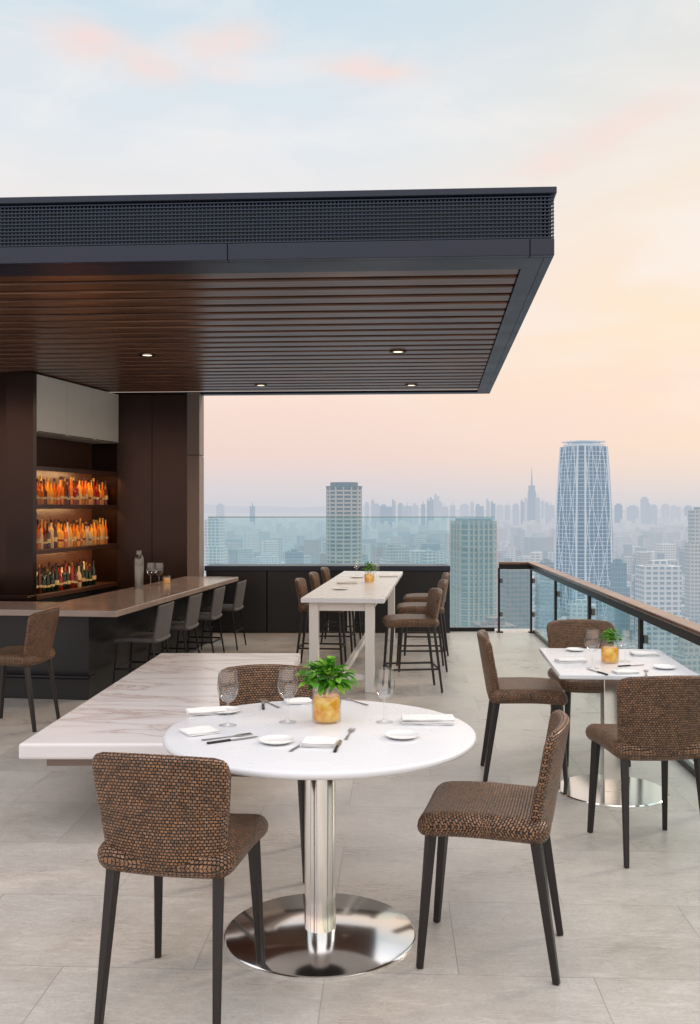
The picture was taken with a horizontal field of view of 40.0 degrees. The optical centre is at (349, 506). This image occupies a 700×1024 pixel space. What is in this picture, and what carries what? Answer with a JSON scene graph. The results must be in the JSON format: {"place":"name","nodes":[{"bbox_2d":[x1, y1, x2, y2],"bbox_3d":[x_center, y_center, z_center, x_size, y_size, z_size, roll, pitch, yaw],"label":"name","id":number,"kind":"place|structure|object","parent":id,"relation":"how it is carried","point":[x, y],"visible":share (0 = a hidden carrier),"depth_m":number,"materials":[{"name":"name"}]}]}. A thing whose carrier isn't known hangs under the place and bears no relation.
{"place":"outdoors","nodes":[
{"label":"outdoors","id":0,"kind":"place"},
{"bbox_2d":[204,518,227,573],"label":"city building","id":1,"kind":"structure","parent":0,"point":[215,550],"depth_m":992.68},
{"bbox_2d":[256,554,276,563],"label":"city building","id":2,"kind":"structure","parent":0,"point":[266,559],"depth_m":1396.31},
{"bbox_2d":[285,549,303,563],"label":"city building","id":3,"kind":"structure","parent":0,"point":[293,556],"depth_m":1042.69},
{"bbox_2d":[326,482,361,563],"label":"residential tower","id":4,"kind":"structure","parent":0,"point":[343,537],"depth_m":886.55,"materials":[{"name":"grey concrete"}]},
{"bbox_2d":[0,629,699,1023],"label":"terrace floor","id":5,"kind":"structure","parent":0,"point":[628,947],"depth_m":3.92,"materials":[{"name":"beige tile"}]},
{"bbox_2d":[0,372,6,600],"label":"bar wall","id":6,"kind":"structure","parent":5,"relation":"on","point":[2,482],"depth_m":9.86,"materials":[{"name":"brown wood"}]},
{"bbox_2d":[0,186,556,395],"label":"roof canopy","id":7,"kind":"object","parent":6,"relation":"on","point":[417,291],"visible":1,"depth_m":6.10,"materials":[{"name":"brown wood"}]},
{"bbox_2d":[0,608,59,731],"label":"wicker chair","id":8,"kind":"object","parent":5,"relation":"on","point":[36,648],"visible":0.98,"depth_m":6.82,"materials":[{"name":"wicker"}]},
{"bbox_2d":[6,372,117,601],"bbox_3d":[-3.211,0.095,10.843,0.410,2.960,2.055,0,0,12],"label":"bar shelving","id":9,"kind":"object","parent":5,"relation":"on","point":[56,428],"visible":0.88,"depth_m":10.58,"materials":[{"name":"brown wood"}]},
{"bbox_2d":[0,594,35,597],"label":"counter","id":10,"kind":"object","parent":9,"relation":"attached to","point":[16,595],"visible":1,"depth_m":8.77,"materials":[{"name":"brown wood"}]},
{"bbox_2d":[37,522,40,548],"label":"liquor bottle","id":11,"kind":"object","parent":9,"relation":"on","point":[38,539],"visible":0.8,"depth_m":10.09,"materials":[{"name":"orange glass"}]},
{"bbox_2d":[37,564,41,593],"bbox_3d":[-3.275,0.759,10.134,0.063,0.310,0.061,0,0,0],"label":"liquor bottle","id":12,"kind":"object","parent":9,"relation":"on","point":[39,576],"visible":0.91,"depth_m":10.12,"materials":[{"name":"brown glass"}]},
{"bbox_2d":[45,569,50,591],"bbox_3d":[-3.240,0.789,10.301,0.063,0.250,0.061,0,0,-2],"label":"liquor bottle","id":13,"kind":"object","parent":9,"relation":"on","point":[48,585],"visible":0.97,"depth_m":10.28,"materials":[{"name":"glass"}]},
{"bbox_2d":[49,519,53,547],"bbox_3d":[-3.222,0.289,10.377,0.063,0.310,0.061,0,0,0],"label":"liquor bottle","id":14,"kind":"object","parent":9,"relation":"on","point":[51,529],"visible":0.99,"depth_m":10.36,"materials":[{"name":"beige"}]},
{"bbox_2d":[37,374,66,435],"bbox_3d":[-3.323,-1.073,10.238,0.352,0.595,0.617,0,0,12],"label":"cupboard door","id":15,"kind":"structure","parent":9,"relation":"in","point":[51,392],"depth_m":10.21,"materials":[{"name":"grey metal"}]},
{"bbox_2d":[50,567,54,591],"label":"liquor bottle","id":16,"kind":"object","parent":9,"relation":"on","point":[52,583],"visible":0.98,"depth_m":10.36,"materials":[{"name":"green glass"}]},
{"bbox_2d":[53,519,57,547],"bbox_3d":[-3.210,0.289,10.446,0.063,0.310,0.061,0,0,0],"label":"liquor bottle","id":17,"kind":"object","parent":9,"relation":"on","point":[55,535],"visible":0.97,"depth_m":10.43,"materials":[{"name":"brown glass"}]},
{"bbox_2d":[54,562,58,590],"bbox_3d":[-3.197,0.759,10.466,0.063,0.310,0.061,0,0,0],"label":"liquor bottle","id":18,"kind":"object","parent":9,"relation":"on","point":[56,574],"visible":0.99,"depth_m":10.45,"materials":[{"name":"black"}]},
{"bbox_2d":[57,519,60,547],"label":"liquor bottle","id":19,"kind":"object","parent":9,"relation":"on","point":[59,538],"visible":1,"depth_m":10.49,"materials":[{"name":"orange glass"}]},
{"bbox_2d":[59,476,63,504],"bbox_3d":[-3.173,-0.181,10.574,0.063,0.310,0.061,0,0,0],"label":"liquor bottle","id":20,"kind":"object","parent":9,"relation":"on","point":[61,488],"visible":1,"depth_m":10.55,"materials":[{"name":"orange glass"}]},
{"bbox_2d":[62,563,66,589],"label":"liquor bottle","id":21,"kind":"object","parent":9,"relation":"on","point":[64,576],"visible":0.95,"depth_m":10.62,"materials":[{"name":"black"}]},
{"bbox_2d":[39,382,93,439],"bbox_3d":[-3.188,-1.073,10.849,0.352,0.595,0.617,0,0,12],"label":"cupboard door","id":22,"kind":"structure","parent":9,"relation":"in","point":[80,399],"depth_m":10.80,"materials":[{"name":"grey metal"}]},
{"bbox_2d":[65,519,69,546],"bbox_3d":[-3.149,0.289,10.720,0.063,0.310,0.061,0,0,-42],"label":"liquor bottle","id":23,"kind":"object","parent":9,"relation":"on","point":[67,528],"visible":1,"depth_m":10.70,"materials":[{"name":"orange glass"}]},
{"bbox_2d":[68,477,73,504],"bbox_3d":[-3.130,-0.181,10.777,0.063,0.310,0.061,0,0,0],"label":"liquor bottle","id":24,"kind":"object","parent":9,"relation":"on","point":[71,496],"visible":0.98,"depth_m":10.76,"materials":[{"name":"orange glass"}]},
{"bbox_2d":[70,562,74,588],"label":"liquor bottle","id":25,"kind":"object","parent":9,"relation":"on","point":[72,581],"visible":0.99,"depth_m":10.78,"materials":[{"name":"red glass"}]},
{"bbox_2d":[91,560,95,584],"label":"liquor bottle","id":26,"kind":"object","parent":9,"relation":"on","point":[93,570],"visible":1,"depth_m":11.28,"materials":[{"name":"black"}]},
{"bbox_2d":[69,389,117,443],"bbox_3d":[-3.053,-1.073,11.459,0.352,0.595,0.617,0,0,12],"label":"cupboard door","id":27,"kind":"structure","parent":9,"relation":"in","point":[105,403],"depth_m":11.39,"materials":[{"name":"grey metal"}]},
{"bbox_2d":[0,576,237,699],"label":"bar counter","id":28,"kind":"object","parent":5,"relation":"on","point":[89,629],"visible":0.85,"depth_m":8.00,"materials":[{"name":"beige stone"}]},
{"bbox_2d":[134,550,143,588],"bbox_3d":[-2.121,0.627,9.657,0.100,0.385,0.100,0,0,0],"label":"cocktail shaker","id":29,"kind":"object","parent":28,"relation":"on","point":[138,570],"visible":1,"depth_m":9.62,"materials":[{"name":"grey metal"}]},
{"bbox_2d":[112,601,173,683],"bbox_3d":[-1.780,1.203,8.317,0.440,0.746,0.412,0,0,7],"label":"bar chair","id":30,"kind":"object","parent":5,"relation":"on","point":[160,633],"visible":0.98,"depth_m":8.20,"materials":[{"name":"grey fabric"}]},
{"bbox_2d":[118,394,186,589],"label":"bar wall","id":31,"kind":"structure","parent":5,"relation":"on","point":[152,477],"depth_m":11.74,"materials":[{"name":"brown wood"}]},
{"bbox_2d":[19,653,299,765],"bbox_3d":[-0.978,1.349,5.980,1.079,0.452,2.885,0,0,2],"label":"marble table","id":32,"kind":"object","parent":5,"relation":"on","point":[141,709],"visible":0.5,"depth_m":5.36,"materials":[{"name":"stone"}]},
{"bbox_2d":[147,593,201,660],"bbox_3d":[-1.660,1.203,9.147,0.440,0.746,0.412,0,0,7],"label":"bar chair","id":33,"kind":"object","parent":5,"relation":"on","point":[190,622],"visible":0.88,"depth_m":9.05,"materials":[{"name":"grey fabric"}]},
{"bbox_2d":[92,752,267,1023],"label":"wicker chair","id":34,"kind":"object","parent":5,"relation":"on","point":[162,816],"visible":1,"depth_m":2.88,"materials":[{"name":"wicker"}]},
{"bbox_2d":[187,392,203,576],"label":"wall pillar","id":35,"kind":"structure","parent":5,"relation":"on","point":[195,484],"depth_m":11.62,"materials":[{"name":"stone"}]},
{"bbox_2d":[175,586,224,652],"bbox_3d":[-1.540,1.203,9.947,0.440,0.746,0.412,0,0,7],"label":"bar chair","id":36,"kind":"object","parent":5,"relation":"on","point":[214,613],"visible":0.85,"depth_m":9.83,"materials":[{"name":"grey fabric"}]},
{"bbox_2d":[201,580,246,649],"bbox_3d":[-1.410,1.203,10.797,0.440,0.746,0.412,0,0,7],"label":"bar chair","id":37,"kind":"object","parent":5,"relation":"on","point":[237,605],"visible":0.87,"depth_m":10.66,"materials":[{"name":"grey fabric"}]},
{"bbox_2d":[218,664,312,883],"bbox_3d":[-0.381,1.155,4.259,0.450,0.841,0.510,0,0,-2],"label":"wicker chair","id":38,"kind":"object","parent":5,"relation":"on","point":[256,683],"visible":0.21,"depth_m":4.45,"materials":[{"name":"wicker"}]},
{"bbox_2d":[162,700,475,980],"bbox_3d":[-0.110,1.199,3.550,1.144,0.752,1.144,0,0,0],"label":"round table","id":39,"kind":"object","parent":5,"relation":"on","point":[320,929],"visible":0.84,"depth_m":3.48,"materials":[{"name":"white stone"}]},
{"bbox_2d":[179,725,219,736],"bbox_3d":[-0.549,0.817,3.508,0.124,0.013,0.104,0,0,-29],"label":"folded napkin","id":40,"kind":"object","parent":39,"relation":"on","point":[198,731],"visible":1,"depth_m":3.49,"materials":[{"name":"white fabric"}]},
{"bbox_2d":[185,706,225,715],"bbox_3d":[-0.576,0.814,3.838,0.154,0.018,0.098,0,0,-17],"label":"folded napkin","id":41,"kind":"object","parent":39,"relation":"on","point":[201,711],"visible":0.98,"depth_m":3.81,"materials":[{"name":"white fabric"}]},
{"bbox_2d":[201,733,252,740],"bbox_3d":[-0.438,0.820,3.429,0.190,0.004,0.022,0,0,-30],"label":"table fork","id":42,"kind":"object","parent":39,"relation":"on","point":[243,734],"visible":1,"depth_m":3.44,"materials":[{"name":"grey metal"}]},
{"bbox_2d":[215,706,239,713],"bbox_3d":[-0.499,0.816,3.853,0.120,0.012,0.120,0,0,0],"label":"plate","id":43,"kind":"object","parent":39,"relation":"on","point":[231,709],"visible":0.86,"depth_m":3.86,"materials":[{"name":"white ceramic"}]},
{"bbox_2d":[206,736,257,743],"bbox_3d":[-0.411,0.819,3.386,0.200,0.006,0.015,0,0,-33],"label":"table knife","id":44,"kind":"object","parent":39,"relation":"on","point":[217,741],"visible":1,"depth_m":3.37,"materials":[{"name":"grey metal"}]},
{"bbox_2d":[259,735,293,744],"bbox_3d":[-0.256,0.816,3.358,0.122,0.012,0.122,0,0,0],"label":"plate","id":45,"kind":"object","parent":39,"relation":"on","point":[276,739],"visible":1,"depth_m":3.37,"materials":[{"name":"white ceramic"}]},
{"bbox_2d":[284,697,312,704],"bbox_3d":[-0.218,0.817,4.049,0.114,0.012,0.093,0,0,-11],"label":"folded napkin","id":46,"kind":"object","parent":39,"relation":"on","point":[300,700],"visible":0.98,"depth_m":4.03,"materials":[{"name":"white fabric"}]},
{"bbox_2d":[299,736,337,747],"bbox_3d":[-0.108,0.814,3.332,0.123,0.018,0.104,0,0,6],"label":"folded napkin","id":47,"kind":"object","parent":39,"relation":"on","point":[319,741],"visible":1,"depth_m":3.30,"materials":[{"name":"white fabric"}]},
{"bbox_2d":[294,656,359,721],"bbox_3d":[-0.086,0.698,3.679,0.227,0.250,0.233,0,0,42],"label":"potted plant","id":48,"kind":"object","parent":39,"relation":"on","point":[326,707],"visible":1,"depth_m":3.65,"materials":[{"name":"green plant"}]},
{"bbox_2d":[385,730,418,739],"bbox_3d":[0.186,0.816,3.431,0.122,0.012,0.122,0,0,0],"label":"plate","id":49,"kind":"object","parent":39,"relation":"on","point":[401,734],"visible":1,"depth_m":3.44,"materials":[{"name":"white ceramic"}]},
{"bbox_2d":[400,714,454,724],"bbox_3d":[0.295,0.811,3.673,0.206,0.024,0.103,0,0,3],"label":"folded napkin","id":50,"kind":"object","parent":39,"relation":"on","point":[428,719],"visible":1,"depth_m":3.63,"materials":[{"name":"white fabric"}]},
{"bbox_2d":[295,578,346,664],"bbox_3d":[-0.294,1.140,9.502,0.498,0.870,0.430,0,0,6],"label":"wicker stool","id":51,"kind":"object","parent":5,"relation":"on","point":[301,587],"visible":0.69,"depth_m":9.35,"materials":[{"name":"wicker"}]},
{"bbox_2d":[204,564,449,632],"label":"planter wall","id":52,"kind":"structure","parent":5,"relation":"on","point":[270,603],"depth_m":12.02,"materials":[{"name":"black metal"}]},
{"bbox_2d":[309,572,355,653],"bbox_3d":[-0.194,1.140,10.402,0.498,0.870,0.430,0,0,6],"label":"wicker stool","id":53,"kind":"object","parent":5,"relation":"on","point":[314,580],"visible":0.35,"depth_m":10.35,"materials":[{"name":"wicker"}]},
{"bbox_2d":[321,567,363,642],"bbox_3d":[-0.094,1.140,11.252,0.498,0.870,0.430,0,0,6],"label":"wicker stool","id":54,"kind":"object","parent":5,"relation":"on","point":[325,574],"visible":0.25,"depth_m":11.11,"materials":[{"name":"wicker"}]},
{"bbox_2d":[208,517,494,630],"bbox_3d":[0.015,0.849,12.200,3.630,1.452,0.060,0,0,0],"label":"glass screen","id":55,"kind":"object","parent":5,"relation":"on","point":[471,628],"visible":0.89,"depth_m":12.19,"materials":[{"name":"teal"}]},
{"bbox_2d":[301,571,402,692],"bbox_3d":[0.107,1.173,9.815,0.710,0.805,3.450,0,0,6],"label":"communal table","id":56,"kind":"object","parent":5,"relation":"on","point":[362,595],"visible":0.76,"depth_m":8.21,"materials":[{"name":"white stone"}]},
{"bbox_2d":[361,561,375,582],"bbox_3d":[0.193,0.660,9.774,0.167,0.218,0.169,0,0,0],"label":"flower vase","id":57,"kind":"object","parent":56,"relation":"on","point":[369,578],"visible":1,"depth_m":9.75,"materials":[{"name":"gold glass"}]},
{"bbox_2d":[382,588,442,693],"bbox_3d":[0.544,1.140,8.302,0.498,0.870,0.430,0,0,-6],"label":"wicker stool","id":58,"kind":"object","parent":5,"relation":"on","point":[428,618],"visible":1,"depth_m":8.15,"materials":[{"name":"wicker"}]},
{"bbox_2d":[396,579,447,671],"bbox_3d":[0.704,1.140,9.350,0.498,0.870,0.430,0,0,0],"label":"wicker stool","id":59,"kind":"object","parent":5,"relation":"on","point":[410,607],"visible":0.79,"depth_m":9.17,"materials":[{"name":"wicker"}]},
{"bbox_2d":[403,572,449,655],"bbox_3d":[0.824,1.140,10.349,0.498,0.870,0.430,0,0,3],"label":"wicker stool","id":60,"kind":"object","parent":5,"relation":"on","point":[416,597],"visible":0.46,"depth_m":10.17,"materials":[{"name":"wicker"}]},
{"bbox_2d":[416,710,569,984],"bbox_3d":[0.518,1.155,3.408,0.510,0.841,0.450,0,0,14],"label":"wicker chair","id":61,"kind":"object","parent":5,"relation":"on","point":[516,813],"visible":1,"depth_m":3.26,"materials":[{"name":"wicker"}]},
{"bbox_2d":[477,629,568,783],"bbox_3d":[1.001,1.155,5.643,0.510,0.841,0.450,0,0,6],"label":"wicker chair","id":62,"kind":"object","parent":5,"relation":"on","point":[519,690],"visible":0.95,"depth_m":5.47,"materials":[{"name":"wicker"}]},
{"bbox_2d":[547,619,630,766],"bbox_3d":[1.500,1.155,6.069,0.450,0.841,0.510,0,0,0],"label":"wicker chair","id":63,"kind":"object","parent":5,"relation":"on","point":[566,633],"visible":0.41,"depth_m":6.25,"materials":[{"name":"wicker"}]},
{"bbox_2d":[496,562,699,775],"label":"glass balustrade","id":64,"kind":"object","parent":5,"relation":"on","point":[685,629],"visible":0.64,"depth_m":7.49,"materials":[{"name":"black metal"}]},
{"bbox_2d":[539,648,698,808],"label":"square table","id":65,"kind":"object","parent":5,"relation":"on","point":[644,793],"visible":0.69,"depth_m":5.26,"materials":[{"name":"white stone"}]},
{"bbox_2d":[554,657,587,662],"bbox_3d":[1.210,0.839,5.265,0.166,0.018,0.099,0,0,-6],"label":"folded napkin","id":66,"kind":"object","parent":65,"relation":"on","point":[572,660],"visible":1,"depth_m":5.23,"materials":[{"name":"white fabric"}]},
{"bbox_2d":[597,627,622,662],"bbox_3d":[1.413,0.753,5.235,0.137,0.189,0.136,0,0,0],"label":"potted plant","id":67,"kind":"object","parent":65,"relation":"on","point":[610,653],"visible":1,"depth_m":5.21,"materials":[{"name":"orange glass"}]},
{"bbox_2d":[612,669,638,673],"bbox_3d":[1.409,0.842,4.917,0.123,0.013,0.083,0,0,-6],"label":"folded napkin","id":68,"kind":"object","parent":65,"relation":"on","point":[625,671],"visible":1,"depth_m":4.89,"materials":[{"name":"white fabric"}]},
{"bbox_2d":[629,651,659,655],"bbox_3d":[1.685,0.839,5.503,0.156,0.018,0.096,0,0,0],"label":"folded napkin","id":69,"kind":"object","parent":65,"relation":"on","point":[643,653],"visible":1,"depth_m":5.46,"materials":[{"name":"white fabric"}]},
{"bbox_2d":[653,664,676,668],"bbox_3d":[1.651,0.841,5.045,0.120,0.012,0.120,0,0,0],"label":"plate","id":70,"kind":"object","parent":65,"relation":"on","point":[662,666],"visible":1,"depth_m":5.07,"materials":[{"name":"white ceramic"}]},
{"bbox_2d":[585,675,699,867],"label":"wicker chair","id":71,"kind":"object","parent":5,"relation":"on","point":[658,718],"visible":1,"depth_m":4.22,"materials":[{"name":"wicker"}]},
{"bbox_2d":[0,0,699,509],"label":"sky","id":72,"kind":"structure","parent":0,"point":[597,102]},
{"bbox_2d":[382,542,408,563],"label":"city building","id":73,"kind":"structure","parent":0,"point":[395,552],"depth_m":1091.54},
{"bbox_2d":[413,503,417,524],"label":"skyline tower","id":74,"kind":"structure","parent":0,"point":[415,513],"depth_m":4945.35,"materials":[{"name":"grey"}]},
{"bbox_2d":[422,548,436,563],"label":"city building","id":75,"kind":"structure","parent":0,"point":[429,555],"depth_m":895.84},
{"bbox_2d":[429,497,433,520],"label":"skyline tower","id":76,"kind":"structure","parent":0,"point":[431,500],"depth_m":4862.86,"materials":[{"name":"blue"}]},
{"bbox_2d":[204,513,660,626],"bbox_3d":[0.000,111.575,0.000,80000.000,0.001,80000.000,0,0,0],"label":"ground","id":77,"kind":"structure","parent":0,"point":[310,514],"depth_m":16387.23,"materials":[{"name":"grey"}]},
{"bbox_2d":[216,504,224,520],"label":"skyline tower","id":78,"kind":"structure","parent":77,"relation":"on","point":[220,510],"depth_m":4769.72,"materials":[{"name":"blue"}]},
{"bbox_2d":[250,502,254,524],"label":"skyline tower","id":79,"kind":"structure","parent":77,"relation":"on","point":[252,510],"depth_m":4279.04,"materials":[{"name":"grey"}]},
{"bbox_2d":[372,504,379,529],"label":"skyline tower","id":80,"kind":"structure","parent":77,"relation":"on","point":[375,510],"depth_m":4312.49,"materials":[{"name":"grey"}]},
{"bbox_2d":[380,504,391,526],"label":"skyline tower","id":81,"kind":"structure","parent":77,"relation":"on","point":[385,511],"depth_m":4287.94,"materials":[{"name":"grey"}]},
{"bbox_2d":[402,503,411,523],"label":"skyline tower","id":82,"kind":"structure","parent":77,"relation":"on","point":[407,511],"depth_m":4268.11,"materials":[{"name":"grey"}]},
{"bbox_2d":[421,502,424,524],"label":"skyline tower","id":83,"kind":"structure","parent":77,"relation":"on","point":[423,513],"depth_m":4747.99,"materials":[{"name":"grey"}]},
{"bbox_2d":[204,512,698,648],"bbox_3d":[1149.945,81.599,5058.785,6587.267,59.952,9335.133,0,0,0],"label":"city sprawl","id":84,"kind":"structure","parent":77,"relation":"on","point":[245,539],"depth_m":1990.38,"materials":[{"name":"grey concrete"}]},
{"bbox_2d":[460,504,468,516],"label":"skyline tower","id":85,"kind":"structure","parent":77,"relation":"on","point":[464,510],"depth_m":5586.53,"materials":[{"name":"grey"}]},
{"bbox_2d":[475,504,483,516],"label":"skyline tower","id":86,"kind":"structure","parent":77,"relation":"on","point":[479,510],"depth_m":4994.10,"materials":[{"name":"grey"}]},
{"bbox_2d":[496,505,503,522],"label":"skyline tower","id":87,"kind":"structure","parent":77,"relation":"on","point":[499,511],"depth_m":5917.10,"materials":[{"name":"grey"}]},
{"bbox_2d":[527,469,535,520],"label":"skyscraper","id":88,"kind":"structure","parent":77,"relation":"on","point":[531,503],"depth_m":4782.57,"materials":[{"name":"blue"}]},
{"bbox_2d":[535,493,539,523],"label":"skyline tower","id":89,"kind":"structure","parent":77,"relation":"on","point":[537,509],"depth_m":4310.39,"materials":[{"name":"grey"}]},
{"bbox_2d":[545,502,548,525],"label":"skyline tower","id":90,"kind":"structure","parent":77,"relation":"on","point":[546,513],"depth_m":4706.50,"materials":[{"name":"grey"}]},
{"bbox_2d":[554,439,612,615],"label":"skyscraper","id":91,"kind":"structure","parent":77,"relation":"on","point":[583,536],"depth_m":982.13,"materials":[{"name":"blue glass"}]},
{"bbox_2d":[614,504,621,522],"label":"skyline tower","id":92,"kind":"structure","parent":77,"relation":"on","point":[617,512],"depth_m":4491.46,"materials":[{"name":"grey"}]},
{"bbox_2d":[627,505,638,522],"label":"skyline tower","id":93,"kind":"structure","parent":77,"relation":"on","point":[632,513],"depth_m":4575.90,"materials":[{"name":"grey"}]},
{"bbox_2d":[640,497,648,524],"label":"skyline tower","id":94,"kind":"structure","parent":77,"relation":"on","point":[643,508],"depth_m":4634.33,"materials":[{"name":"grey"}]},
{"bbox_2d":[661,504,669,522],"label":"skyline tower","id":95,"kind":"structure","parent":77,"relation":"on","point":[665,511],"depth_m":5741.07,"materials":[{"name":"grey"}]},
{"bbox_2d":[434,494,438,520],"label":"skyline tower","id":96,"kind":"structure","parent":0,"point":[436,505],"depth_m":5206.28,"materials":[{"name":"grey"}]},
{"bbox_2d":[204,504,693,512],"bbox_3d":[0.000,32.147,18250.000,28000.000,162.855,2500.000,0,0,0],"label":"hills","id":97,"kind":"structure","parent":0,"point":[208,508],"depth_m":17423.10,"materials":[{"name":"blue"}]},
{"bbox_2d":[450,518,496,626],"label":"residential tower","id":98,"kind":"structure","parent":0,"point":[473,569],"depth_m":588.62,"materials":[{"name":"teal glass"}]},
{"bbox_2d":[471,616,517,628],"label":"city building","id":99,"kind":"structure","parent":0,"point":[490,621],"depth_m":497.23,"materials":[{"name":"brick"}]},
{"bbox_2d":[500,569,529,628],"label":"city building","id":100,"kind":"structure","parent":0,"point":[515,597],"depth_m":693.18,"materials":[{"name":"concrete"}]},
{"bbox_2d":[512,504,518,525],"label":"skyline tower","id":101,"kind":"structure","parent":0,"point":[515,514],"depth_m":4801.90,"materials":[{"name":"grey"}]},
{"bbox_2d":[537,559,553,631],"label":"city building","id":102,"kind":"structure","parent":0,"point":[545,600],"depth_m":814.57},
{"bbox_2d":[544,537,553,549],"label":"city building","id":103,"kind":"structure","parent":0,"point":[548,543],"depth_m":2006.54,"materials":[{"name":"concrete"}]},
{"bbox_2d":[567,599,596,619],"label":"city building","id":104,"kind":"structure","parent":0,"point":[578,609],"depth_m":715.49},
{"bbox_2d":[607,559,629,640],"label":"city building","id":105,"kind":"structure","parent":0,"point":[618,619],"depth_m":754.33,"materials":[{"name":"blue glass"}]},
{"bbox_2d":[647,501,650,524],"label":"skyline tower","id":106,"kind":"structure","parent":0,"point":[648,514],"depth_m":4339.73,"materials":[{"name":"grey"}]},
{"bbox_2d":[651,504,656,525],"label":"skyline tower","id":107,"kind":"structure","parent":0,"point":[654,514],"depth_m":4690.04,"materials":[{"name":"grey"}]},
{"bbox_2d":[635,560,680,657],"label":"city building","id":108,"kind":"structure","parent":0,"point":[658,584],"depth_m":610.48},
{"bbox_2d":[670,505,680,521],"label":"skyline tower","id":109,"kind":"structure","parent":0,"point":[675,511],"depth_m":5957.34,"materials":[{"name":"grey"}]},
{"bbox_2d":[672,637,699,673],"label":"city building","id":110,"kind":"structure","parent":0,"point":[687,655],"depth_m":561.95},
{"bbox_2d":[685,507,699,622],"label":"city building","id":111,"kind":"structure","parent":0,"point":[692,577],"depth_m":894.19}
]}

